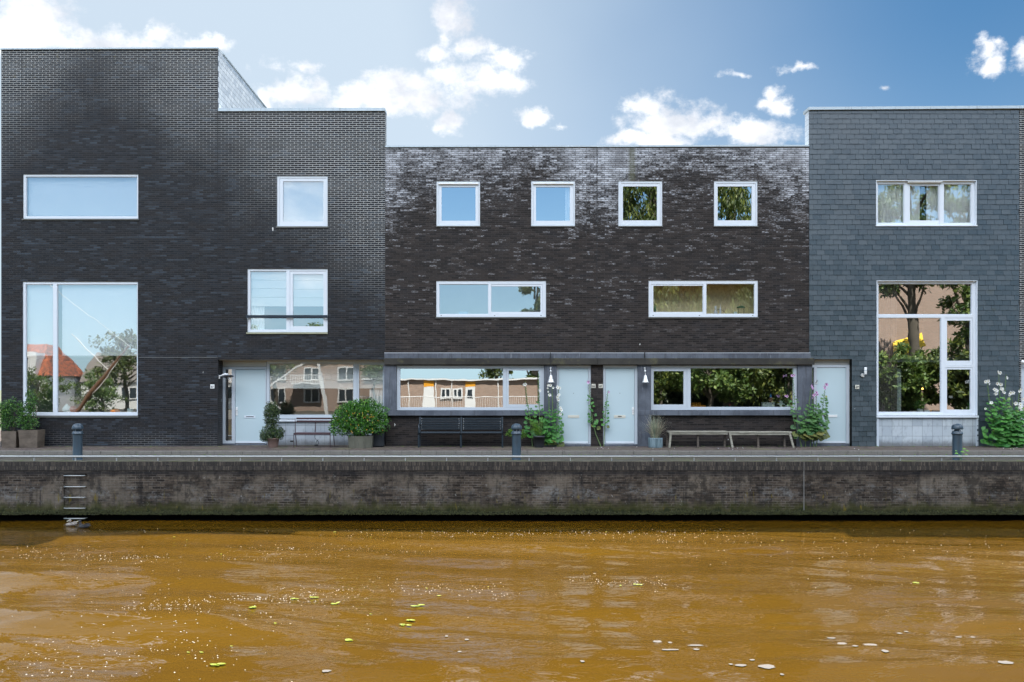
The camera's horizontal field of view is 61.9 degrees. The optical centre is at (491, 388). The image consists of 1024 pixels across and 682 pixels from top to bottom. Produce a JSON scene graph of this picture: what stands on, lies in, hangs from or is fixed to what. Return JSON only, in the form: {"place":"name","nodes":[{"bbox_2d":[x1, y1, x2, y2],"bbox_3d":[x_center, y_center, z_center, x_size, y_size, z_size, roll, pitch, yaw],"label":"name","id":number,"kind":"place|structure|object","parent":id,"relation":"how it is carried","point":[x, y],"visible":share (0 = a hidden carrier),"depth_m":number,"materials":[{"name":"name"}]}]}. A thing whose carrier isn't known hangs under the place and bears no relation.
{"place":"outdoors","nodes":[
{"label":"outdoors","id":0,"kind":"place"},
{"bbox_2d":[0,520,1023,681],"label":"water","id":1,"kind":"structure","parent":0,"point":[746,592],"depth_m":13.54,"materials":[{"name":"brown liquid"}]},
{"bbox_2d":[66,519,77,525],"bbox_3d":[-10.290,3.294,20.926,0.300,0.179,0.159,0,0,0],"label":"duck","id":2,"kind":"object","parent":1,"relation":"on","point":[73,523],"visible":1,"depth_m":20.88},
{"bbox_2d":[76,520,90,527],"bbox_3d":[-9.849,3.275,20.620,0.360,0.222,0.170,0,0,0],"label":"duck","id":3,"kind":"object","parent":1,"relation":"on","point":[86,525],"visible":1,"depth_m":20.58},
{"bbox_2d":[17,529,1002,681],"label":"foam flecks","id":4,"kind":"object","parent":1,"relation":"on","point":[313,594],"visible":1,"depth_m":13.74,"materials":[{"name":"white liquid"}]},
{"bbox_2d":[0,460,1023,520],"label":"quay wall","id":5,"kind":"structure","parent":1,"relation":"in","point":[648,486],"depth_m":21.73,"materials":[{"name":"brick"}]},
{"bbox_2d":[64,475,87,518],"bbox_3d":[-10.616,2.761,21.766,0.564,1.118,0.168,0,0,0],"label":"wall ladder","id":6,"kind":"object","parent":5,"relation":"attached to","point":[75,497],"depth_m":21.68,"materials":[{"name":"metal"}]},
{"bbox_2d":[0,508,1023,514],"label":"moss fringe","id":7,"kind":"object","parent":5,"relation":"attached to","point":[591,512],"visible":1,"depth_m":21.69,"materials":[{"name":"green plant"}]},
{"bbox_2d":[0,455,1023,460],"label":"edge rail","id":8,"kind":"object","parent":5,"relation":"on","point":[511,456],"visible":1,"depth_m":21.82,"materials":[{"name":"metal"}]},
{"bbox_2d":[322,631,1013,674],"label":"foam patches","id":9,"kind":"object","parent":1,"relation":"on","point":[768,666],"visible":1,"depth_m":10.62,"materials":[{"name":"white liquid"}]},
{"bbox_2d":[0,430,1023,454],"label":"pavement","id":10,"kind":"structure","parent":0,"point":[485,448],"depth_m":25.04,"materials":[{"name":"grey concrete"}]},
{"bbox_2d":[0,397,18,447],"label":"potted laurel","id":11,"kind":"object","parent":10,"relation":"on","point":[10,438],"visible":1,"depth_m":25.30,"materials":[{"name":"plant"}]},
{"bbox_2d":[13,389,44,447],"bbox_3d":[-13.867,0.875,25.441,0.863,1.770,0.680,0,0,0],"label":"potted laurel","id":12,"kind":"object","parent":10,"relation":"on","point":[30,436],"visible":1,"depth_m":25.34,"materials":[{"name":"plant"}]},
{"bbox_2d":[0,47,266,445],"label":"brick house","id":13,"kind":"structure","parent":10,"relation":"on","point":[147,117],"depth_m":26.00,"materials":[{"name":"black brick"}]},
{"bbox_2d":[27,285,52,354],"bbox_3d":[-13.851,-2.090,26.152,0.816,2.172,0.035,0,0,0],"label":"venetian blind","id":14,"kind":"object","parent":13,"relation":"attached to","point":[39,319],"visible":1,"depth_m":26.15,"materials":[{"name":"blue glass"}]},
{"bbox_2d":[62,404,69,411],"bbox_3d":[-13.041,0.606,26.200,0.260,0.270,0.256,0,0,0],"label":"vase","id":15,"kind":"object","parent":13,"relation":"on","point":[66,408],"visible":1,"depth_m":26.11,"materials":[{"name":"white ceramic"}]},
{"bbox_2d":[70,406,76,411],"bbox_3d":[-12.840,0.641,26.200,0.220,0.200,0.217,0,0,0],"label":"pot","id":16,"kind":"object","parent":13,"relation":"on","point":[73,408],"visible":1,"depth_m":26.13,"materials":[{"name":"pink ceramic"}]},
{"bbox_2d":[22,282,137,417],"bbox_3d":[-12.536,-1.186,26.030,3.557,4.145,0.130,0,0,0],"label":"window","id":17,"kind":"structure","parent":13,"relation":"in","point":[55,284],"depth_m":26.02,"materials":[{"name":"white glass"}]},
{"bbox_2d":[22,174,138,219],"bbox_3d":[-12.524,-5.831,26.030,3.557,1.415,0.130,0,0,0],"label":"window","id":18,"kind":"structure","parent":13,"relation":"in","point":[25,176],"depth_m":26.02,"materials":[{"name":"white glass"}]},
{"bbox_2d":[28,178,136,215],"bbox_3d":[-12.527,-5.887,26.152,3.314,1.180,0.035,0,0,0],"label":"venetian blind","id":19,"kind":"object","parent":13,"relation":"attached to","point":[82,188],"visible":1,"depth_m":26.15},
{"bbox_2d":[62,285,136,354],"bbox_3d":[-12.012,-2.090,26.152,2.284,2.172,0.035,0,0,0],"label":"venetian blind","id":20,"kind":"object","parent":13,"relation":"attached to","point":[99,319],"visible":1,"depth_m":26.15,"materials":[{"name":"glass"}]},
{"bbox_2d":[219,373,233,380],"bbox_3d":[-8.095,-0.348,25.981,0.482,0.237,0.329,0,0,0],"label":"wall lamp","id":21,"kind":"object","parent":13,"relation":"attached to","point":[226,375],"visible":1,"depth_m":25.97,"materials":[{"name":"white metal"}]},
{"bbox_2d":[259,401,285,447],"bbox_3d":[-6.558,1.056,25.557,0.814,1.409,0.598,0,0,0],"label":"potted ivy","id":22,"kind":"object","parent":10,"relation":"on","point":[272,437],"visible":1,"depth_m":25.45,"materials":[{"name":"plant"}]},
{"bbox_2d":[218,108,386,444],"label":"brick house","id":23,"kind":"structure","parent":10,"relation":"on","point":[264,154],"depth_m":26.00,"materials":[{"name":"black brick"}]},
{"bbox_2d":[235,370,264,442],"bbox_3d":[-7.486,0.552,26.476,0.929,2.283,0.120,0,0,0],"label":"door","id":24,"kind":"structure","parent":23,"relation":"in","point":[249,384],"depth_m":26.49,"materials":[{"name":"white wood"}]},
{"bbox_2d":[251,307,263,329],"bbox_3d":[-7.179,-2.688,26.170,0.440,1.784,0.045,0,0,0],"label":"net curtain","id":25,"kind":"object","parent":23,"relation":"hanging from","point":[257,323],"visible":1,"depth_m":26.18,"materials":[{"name":"white fabric"}]},
{"bbox_2d":[251,272,285,306],"bbox_3d":[-6.829,-3.048,26.125,1.116,1.079,0.014,0,0,0],"label":"roman blind","id":26,"kind":"object","parent":23,"relation":"attached to","point":[268,289],"visible":1,"depth_m":26.12,"materials":[{"name":"white fabric"}]},
{"bbox_2d":[246,315,327,319],"bbox_3d":[-6.232,-2.156,25.975,2.475,0.156,0.050,0,0,0],"label":"guard rail","id":27,"kind":"object","parent":23,"relation":"attached to","point":[286,316],"visible":1,"depth_m":25.95,"materials":[{"name":"black metal"}]},
{"bbox_2d":[246,269,327,333],"bbox_3d":[-6.231,-2.656,26.027,2.477,1.991,0.135,0,0,0],"label":"window","id":28,"kind":"structure","parent":23,"relation":"in","point":[290,329],"depth_m":26.02,"materials":[{"name":"white glass"}]},
{"bbox_2d":[276,176,327,227],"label":"window","id":29,"kind":"structure","parent":23,"relation":"in","point":[280,179],"depth_m":26.04,"materials":[{"name":"white plastic"}]},
{"bbox_2d":[283,182,322,220],"bbox_3d":[-5.760,-5.722,26.117,1.316,1.316,0.035,0,0,0],"label":"venetian blind","id":30,"kind":"object","parent":23,"relation":"attached to","point":[302,201],"visible":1,"depth_m":26.11,"materials":[{"name":"glass"}]},
{"bbox_2d":[293,274,322,306],"bbox_3d":[-5.619,-3.016,26.125,0.978,1.016,0.014,0,0,0],"label":"roman blind","id":31,"kind":"object","parent":23,"relation":"attached to","point":[307,290],"visible":1,"depth_m":26.12,"materials":[{"name":"white fabric"}]},
{"bbox_2d":[270,364,352,388],"bbox_3d":[-5.612,-0.381,26.595,2.592,0.770,0.014,0,0,0],"label":"roman blind","id":32,"kind":"object","parent":23,"relation":"attached to","point":[311,376],"visible":1,"depth_m":26.59,"materials":[{"name":"glass"}]},
{"bbox_2d":[267,361,384,418],"bbox_3d":[-5.153,0.036,26.505,3.650,1.797,0.070,0,0,0],"label":"window","id":33,"kind":"structure","parent":23,"relation":"in","point":[356,364],"depth_m":26.47,"materials":[{"name":"white glass"}]},
{"bbox_2d":[359,365,382,388],"bbox_3d":[-3.747,-0.368,26.595,0.753,0.744,0.014,0,0,0],"label":"roman blind","id":34,"kind":"object","parent":23,"relation":"attached to","point":[370,376],"visible":1,"depth_m":26.59,"materials":[{"name":"white fabric"}]},
{"bbox_2d":[370,389,382,412],"bbox_3d":[-3.596,0.109,26.660,0.435,1.344,0.046,0,0,0],"label":"net curtain","id":35,"kind":"object","parent":23,"relation":"hanging from","point":[376,395],"visible":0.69,"depth_m":26.66,"materials":[{"name":"white fabric"}]},
{"bbox_2d":[293,418,334,446],"bbox_3d":[-5.349,1.322,25.677,1.232,0.879,0.417,0,0,0],"label":"bench","id":36,"kind":"object","parent":10,"relation":"on","point":[312,433],"visible":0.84,"depth_m":25.82,"materials":[{"name":"metal"}]},
{"bbox_2d":[328,397,390,447],"bbox_3d":[-3.937,1.001,25.458,1.931,1.520,1.113,0,0,0],"label":"potted bush","id":37,"kind":"object","parent":10,"relation":"on","point":[367,420],"visible":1,"depth_m":25.25,"materials":[{"name":"green plant"}]},
{"bbox_2d":[372,428,384,446],"bbox_3d":[-3.424,1.481,25.800,0.359,0.559,0.300,0,0,0],"label":"storage tub","id":38,"kind":"object","parent":10,"relation":"on","point":[379,440],"visible":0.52,"depth_m":25.65,"materials":[{"name":"black plastic"}]},
{"bbox_2d":[418,417,502,447],"bbox_3d":[-0.921,1.309,25.638,2.542,0.903,0.553,0,0,0],"label":"bench","id":39,"kind":"object","parent":10,"relation":"on","point":[420,428],"visible":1,"depth_m":25.81,"materials":[{"name":"black metal"}]},
{"bbox_2d":[384,145,596,445],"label":"brick house","id":40,"kind":"structure","parent":10,"relation":"on","point":[498,243],"depth_m":26.00,"materials":[{"name":"brick"}]},
{"bbox_2d":[436,181,479,226],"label":"window","id":41,"kind":"structure","parent":40,"relation":"in","point":[457,202],"depth_m":26.06,"materials":[{"name":"clear glass"}]},
{"bbox_2d":[397,366,543,409],"bbox_3d":[-0.647,-0.019,26.065,4.489,1.359,0.070,0,0,0],"label":"window","id":42,"kind":"structure","parent":40,"relation":"in","point":[418,387],"depth_m":26.07,"materials":[{"name":"clear glass"}]},
{"bbox_2d":[436,281,545,317],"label":"window","id":43,"kind":"structure","parent":40,"relation":"in","point":[542,284],"depth_m":26.02,"materials":[{"name":"white plastic"}]},
{"bbox_2d":[547,367,553,382],"bbox_3d":[1.797,-0.417,25.833,0.208,0.473,0.234,0,0,0],"label":"wall lamp","id":44,"kind":"object","parent":40,"relation":"attached to","point":[550,380],"visible":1,"depth_m":25.77,"materials":[{"name":"metal"}]},
{"bbox_2d":[531,181,574,226],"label":"window","id":45,"kind":"structure","parent":40,"relation":"in","point":[552,202],"depth_m":26.06,"materials":[{"name":"clear glass"}]},
{"bbox_2d":[559,368,587,442],"bbox_3d":[2.507,0.530,26.087,0.896,2.296,0.058,0,0,0],"label":"door","id":46,"kind":"structure","parent":40,"relation":"in","point":[573,383],"depth_m":26.07,"materials":[{"name":"white wood"}]},
{"bbox_2d":[523,381,542,446],"bbox_3d":[1.272,0.763,25.654,0.633,1.997,0.315,0,0,0],"label":"hollyhock","id":47,"kind":"object","parent":10,"relation":"on","point":[529,427],"visible":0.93,"depth_m":25.71,"materials":[{"name":"green plant"}]},
{"bbox_2d":[527,416,544,447],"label":"potted herb","id":48,"kind":"object","parent":10,"relation":"on","point":[539,440],"visible":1,"depth_m":25.43,"materials":[{"name":"green plant"}]},
{"bbox_2d":[530,373,547,441],"bbox_3d":[1.444,0.651,25.644,0.571,2.218,0.340,0,0,0],"label":"hollyhock","id":49,"kind":"object","parent":10,"relation":"on","point":[541,420],"visible":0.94,"depth_m":25.72,"materials":[{"name":"green plant"}]},
{"bbox_2d":[542,384,556,446],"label":"hollyhock","id":50,"kind":"object","parent":10,"relation":"on","point":[545,423],"visible":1,"depth_m":25.70,"materials":[{"name":"green plant"}]},
{"bbox_2d":[544,386,560,446],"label":"hollyhock","id":51,"kind":"object","parent":10,"relation":"on","point":[557,440],"visible":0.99,"depth_m":25.69,"materials":[{"name":"green plant"}]},
{"bbox_2d":[547,385,564,446],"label":"hollyhock","id":52,"kind":"object","parent":10,"relation":"on","point":[561,438],"visible":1,"depth_m":25.72,"materials":[{"name":"green plant"}]},
{"bbox_2d":[587,380,600,445],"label":"hollyhock","id":53,"kind":"object","parent":10,"relation":"on","point":[595,414],"visible":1,"depth_m":25.90,"materials":[{"name":"green plant"}]},
{"bbox_2d":[600,390,609,445],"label":"hollyhock","id":54,"kind":"object","parent":10,"relation":"on","point":[607,421],"visible":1,"depth_m":25.92,"materials":[{"name":"green plant"}]},
{"bbox_2d":[597,145,814,445],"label":"brick house","id":55,"kind":"structure","parent":10,"relation":"on","point":[689,237],"depth_m":26.00,"materials":[{"name":"brick"}]},
{"bbox_2d":[605,368,633,442],"bbox_3d":[3.925,0.530,26.086,0.881,2.296,0.060,0,0,0],"label":"door","id":56,"kind":"structure","parent":55,"relation":"in","point":[619,382],"depth_m":26.07,"materials":[{"name":"white wood"}]},
{"bbox_2d":[618,181,662,226],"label":"window","id":57,"kind":"structure","parent":55,"relation":"in","point":[639,202],"depth_m":26.06,"materials":[{"name":"clear glass"}]},
{"bbox_2d":[642,367,648,382],"bbox_3d":[4.659,-0.417,25.833,0.208,0.473,0.234,0,0,0],"label":"wall lamp","id":58,"kind":"object","parent":55,"relation":"attached to","point":[645,379],"visible":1,"depth_m":25.77,"materials":[{"name":"metal"}]},
{"bbox_2d":[648,280,758,317],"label":"window","id":59,"kind":"structure","parent":55,"relation":"in","point":[652,283],"depth_m":26.02,"materials":[{"name":"white plastic"}]},
{"bbox_2d":[651,366,796,409],"bbox_3d":[7.091,-0.022,26.065,4.451,1.353,0.070,0,0,0],"label":"window","id":60,"kind":"structure","parent":55,"relation":"in","point":[693,387],"depth_m":26.07,"materials":[{"name":"clear glass"}]},
{"bbox_2d":[714,181,757,226],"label":"window","id":61,"kind":"structure","parent":55,"relation":"in","point":[735,202],"depth_m":26.06,"materials":[{"name":"clear glass"}]},
{"bbox_2d":[666,431,794,447],"bbox_3d":[7.120,1.519,25.510,3.770,0.500,0.340,0,0,0],"label":"bench","id":62,"kind":"object","parent":10,"relation":"on","point":[725,433],"visible":1,"depth_m":25.40,"materials":[{"name":"brown wood"}]},
{"bbox_2d":[785,395,808,445],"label":"hollyhock","id":63,"kind":"object","parent":10,"relation":"on","point":[786,396],"visible":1,"depth_m":25.70,"materials":[{"name":"green plant"}]},
{"bbox_2d":[789,371,807,446],"bbox_3d":[9.299,0.591,25.635,0.632,2.344,0.299,0,0,0],"label":"hollyhock","id":64,"kind":"object","parent":10,"relation":"on","point":[797,421],"visible":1,"depth_m":25.70,"materials":[{"name":"green plant"}]},
{"bbox_2d":[799,385,817,446],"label":"hollyhock","id":65,"kind":"object","parent":10,"relation":"on","point":[807,420],"visible":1,"depth_m":25.66,"materials":[{"name":"green plant"}]},
{"bbox_2d":[801,393,820,446],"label":"hollyhock","id":66,"kind":"object","parent":10,"relation":"on","point":[808,432],"visible":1,"depth_m":25.64,"materials":[{"name":"green plant"}]},
{"bbox_2d":[808,391,824,446],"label":"hollyhock","id":67,"kind":"object","parent":10,"relation":"on","point":[815,421],"visible":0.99,"depth_m":25.65,"materials":[{"name":"green plant"}]},
{"bbox_2d":[812,383,829,445],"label":"hollyhock","id":68,"kind":"object","parent":10,"relation":"on","point":[822,429],"visible":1,"depth_m":25.66,"materials":[{"name":"green plant"}]},
{"bbox_2d":[803,105,1020,445],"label":"slate house","id":69,"kind":"structure","parent":10,"relation":"on","point":[919,319],"depth_m":26.00,"materials":[{"name":"stone"}]},
{"bbox_2d":[817,368,845,442],"bbox_3d":[10.430,0.517,26.207,0.889,2.313,0.058,0,0,0],"label":"door","id":70,"kind":"structure","parent":69,"relation":"in","point":[835,392],"depth_m":26.19,"materials":[{"name":"white wood"}]},
{"bbox_2d":[861,367,866,376],"bbox_3d":[11.322,-0.493,25.940,0.184,0.304,0.107,0,0,43],"label":"wall lamp","id":71,"kind":"object","parent":69,"relation":"attached to","point":[865,372],"visible":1,"depth_m":25.88,"materials":[{"name":"metal"}]},
{"bbox_2d":[878,185,902,222],"bbox_3d":[12.287,-5.672,26.200,0.855,1.232,0.055,0,0,0],"label":"net curtain","id":72,"kind":"object","parent":69,"relation":"hanging from","point":[890,203],"visible":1,"depth_m":26.20,"materials":[{"name":"white fabric"}]},
{"bbox_2d":[910,186,919,219],"bbox_3d":[12.947,-5.672,26.200,0.390,1.232,0.056,0,0,0],"label":"net curtain","id":73,"kind":"object","parent":69,"relation":"hanging from","point":[914,202],"visible":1,"depth_m":26.20,"materials":[{"name":"white fabric"}]},
{"bbox_2d":[876,180,977,225],"bbox_3d":[13.248,-5.645,26.042,3.096,1.416,0.175,0,0,0],"label":"window","id":74,"kind":"structure","parent":69,"relation":"in","point":[906,184],"depth_m":26.06,"materials":[{"name":"white plastic"}]},
{"bbox_2d":[876,280,978,417],"bbox_3d":[13.273,-1.202,26.040,3.108,4.177,0.180,0,0,0],"label":"window","id":75,"kind":"structure","parent":69,"relation":"in","point":[926,331],"depth_m":26.11,"materials":[{"name":"clear glass"}]},
{"bbox_2d":[926,186,937,219],"bbox_3d":[13.569,-5.672,26.201,0.428,1.232,0.052,0,0,0],"label":"net curtain","id":76,"kind":"object","parent":69,"relation":"hanging from","point":[931,202],"visible":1,"depth_m":26.20,"materials":[{"name":"white fabric"}]},
{"bbox_2d":[944,185,969,222],"bbox_3d":[14.293,-5.672,26.201,0.918,1.232,0.057,0,0,0],"label":"net curtain","id":77,"kind":"object","parent":69,"relation":"hanging from","point":[956,203],"visible":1,"depth_m":26.20,"materials":[{"name":"white fabric"}]},
{"bbox_2d":[980,380,1008,446],"bbox_3d":[15.056,0.760,25.489,0.792,2.065,0.466,0,0,0],"label":"hollyhock","id":78,"kind":"object","parent":10,"relation":"on","point":[985,436],"visible":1,"depth_m":25.53,"materials":[{"name":"green plant"}]},
{"bbox_2d":[989,370,1016,446],"bbox_3d":[15.286,0.620,25.456,0.787,2.328,0.492,0,0,0],"label":"hollyhock","id":79,"kind":"object","parent":10,"relation":"on","point":[1001,417],"visible":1,"depth_m":25.53,"materials":[{"name":"green plant"}]},
{"bbox_2d":[992,376,1017,446],"bbox_3d":[15.450,0.692,25.459,0.865,2.247,0.466,0,0,0],"label":"hollyhock","id":80,"kind":"object","parent":10,"relation":"on","point":[1002,443],"visible":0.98,"depth_m":25.51,"materials":[{"name":"green plant"}]},
{"bbox_2d":[1000,391,1023,447],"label":"hollyhock","id":81,"kind":"object","parent":10,"relation":"on","point":[1017,413],"visible":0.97,"depth_m":25.46,"materials":[{"name":"green plant"}]},
{"bbox_2d":[1008,388,1023,444],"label":"hollyhock","id":82,"kind":"object","parent":10,"relation":"on","point":[1020,407],"visible":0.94,"depth_m":25.55,"materials":[{"name":"green plant"}]},
{"bbox_2d":[1012,397,1023,447],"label":"hollyhock","id":83,"kind":"object","parent":10,"relation":"on","point":[1022,421],"visible":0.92,"depth_m":25.46,"materials":[{"name":"green plant"}]},
{"bbox_2d":[1018,105,1023,445],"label":"brick house","id":84,"kind":"structure","parent":10,"relation":"on","point":[1021,246],"depth_m":26.00,"materials":[{"name":"brick"}]},
{"bbox_2d":[0,455,1023,459],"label":"road","id":85,"kind":"structure","parent":0,"point":[409,458],"depth_m":22.68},
{"bbox_2d":[72,423,83,459],"bbox_3d":[-10.796,1.385,22.260,0.282,0.950,0.282,0,0,0],"label":"bollard","id":86,"kind":"object","parent":85,"relation":"on","point":[77,433],"visible":0.99,"depth_m":22.16,"materials":[{"name":"grey metal"}]},
{"bbox_2d":[0,451,1023,454],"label":"kerb","id":87,"kind":"structure","parent":85,"relation":"on","point":[506,452],"depth_m":24.00,"materials":[{"name":"concrete"}]},
{"bbox_2d":[511,423,521,459],"bbox_3d":[0.652,1.385,22.260,0.282,0.950,0.282,0,0,0],"label":"bollard","id":88,"kind":"object","parent":85,"relation":"on","point":[516,428],"visible":0.97,"depth_m":22.16,"materials":[{"name":"grey metal"}]},
{"bbox_2d":[32,446,1010,460],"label":"crack weeds","id":89,"kind":"object","parent":85,"relation":"on","point":[570,454],"visible":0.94,"depth_m":23.96,"materials":[{"name":"green plant"}]},
{"bbox_2d":[951,423,962,459],"bbox_3d":[12.149,1.385,22.260,0.282,0.950,0.282,0,0,0],"label":"bollard","id":90,"kind":"object","parent":85,"relation":"on","point":[957,433],"visible":0.96,"depth_m":22.16,"materials":[{"name":"grey metal"}]},
{"bbox_2d":[640,416,672,447],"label":"potted grass","id":91,"kind":"object","parent":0,"point":[655,440],"depth_m":25.39,"materials":[{"name":"plant"}]}
]}

